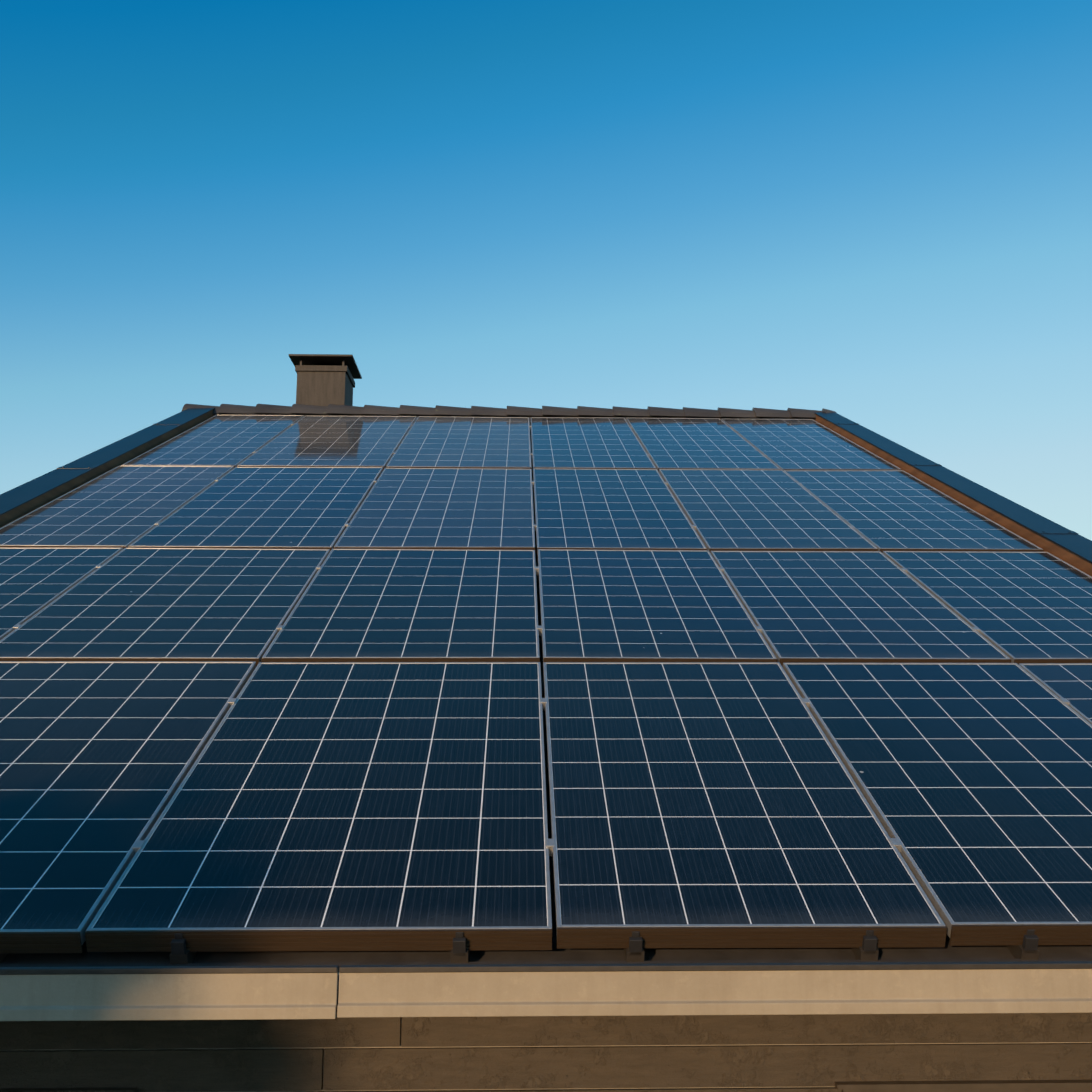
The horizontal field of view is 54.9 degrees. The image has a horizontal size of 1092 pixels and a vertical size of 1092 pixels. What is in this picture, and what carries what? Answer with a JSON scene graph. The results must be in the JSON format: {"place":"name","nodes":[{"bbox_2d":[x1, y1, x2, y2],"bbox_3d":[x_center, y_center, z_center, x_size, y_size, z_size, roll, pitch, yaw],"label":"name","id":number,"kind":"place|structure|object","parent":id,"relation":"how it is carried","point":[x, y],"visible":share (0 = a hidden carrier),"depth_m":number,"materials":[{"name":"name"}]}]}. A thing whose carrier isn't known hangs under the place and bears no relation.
{"place":"outdoors","nodes":[
{"label":"outdoors","id":0,"kind":"place"},
{"bbox_2d":[0,1017,1091,1091],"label":"house walls","id":1,"kind":"structure","parent":0,"point":[323,1048],"depth_m":2.72,"materials":[{"name":"brown wood"}]},
{"bbox_2d":[0,1013,1091,1091],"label":"cladding boards","id":2,"kind":"object","parent":1,"relation":"attached to","point":[198,1070],"visible":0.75,"depth_m":2.71,"materials":[{"name":"brown wood"}]},
{"bbox_2d":[0,408,1091,575],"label":"roof edge trim","id":3,"kind":"structure","parent":1,"relation":"attached to","point":[1072,548],"depth_m":7.04,"materials":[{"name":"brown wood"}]},
{"bbox_2d":[0,1079,1091,1091],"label":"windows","id":4,"kind":"structure","parent":1,"relation":"attached to","point":[985,1086],"depth_m":2.71,"materials":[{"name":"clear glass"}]},
{"bbox_2d":[1,430,1091,963],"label":"roof","id":5,"kind":"structure","parent":1,"relation":"on","point":[699,954],"depth_m":2.49,"materials":[{"name":"grey metal"}]},
{"bbox_2d":[289,354,361,406],"bbox_3d":[-2.271,-1.050,10.722,0.640,1.666,0.640,0,-10,-1],"label":"chimney","id":6,"kind":"object","parent":5,"relation":"on","point":[326,380],"visible":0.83,"depth_m":10.58,"materials":[{"name":"grey metal"}]},
{"bbox_2d":[181,404,835,424],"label":"ridge tiles","id":7,"kind":"object","parent":5,"relation":"on","point":[480,411],"visible":0.62,"depth_m":10.17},
{"bbox_2d":[0,945,1038,963],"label":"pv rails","id":8,"kind":"object","parent":5,"relation":"attached to","point":[1018,952],"visible":0.1,"depth_m":2.44,"materials":[{"name":"black metal"}]},
{"bbox_2d":[12,424,1069,956],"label":"panel clamps","id":9,"kind":"object","parent":8,"relation":"attached to","point":[636,942],"visible":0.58,"depth_m":2.44,"materials":[{"name":"silver metal"}]},
{"bbox_2d":[0,415,1091,944],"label":"solar panel frames","id":10,"kind":"structure","parent":5,"relation":"on","point":[902,853],"depth_m":3.99,"materials":[{"name":"silver metal"}]},
{"bbox_2d":[0,415,1091,928],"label":"solar panels","id":11,"kind":"object","parent":10,"relation":"in","point":[360,795],"visible":1,"depth_m":3.74,"materials":[{"name":"blue glass"}]},
{"bbox_2d":[0,465,1091,952],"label":"mounting rails","id":12,"kind":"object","parent":10,"relation":"attached to","point":[572,937],"depth_m":2.44,"materials":[{"name":"silver metal"}]},
{"bbox_2d":[0,958,1091,981],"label":"roof eave edge","id":13,"kind":"object","parent":5,"relation":"attached to","point":[339,964],"depth_m":2.42,"materials":[{"name":"black metal"}]},
{"bbox_2d":[0,961,1091,1020],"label":"fascia board","id":14,"kind":"object","parent":13,"relation":"attached to","point":[116,993],"visible":1,"depth_m":2.26,"materials":[{"name":"beige wood"}]},
{"bbox_2d":[0,0,1091,540],"label":"sky","id":15,"kind":"structure","parent":0,"point":[876,214],"materials":[{"name":"blue"}]}
]}

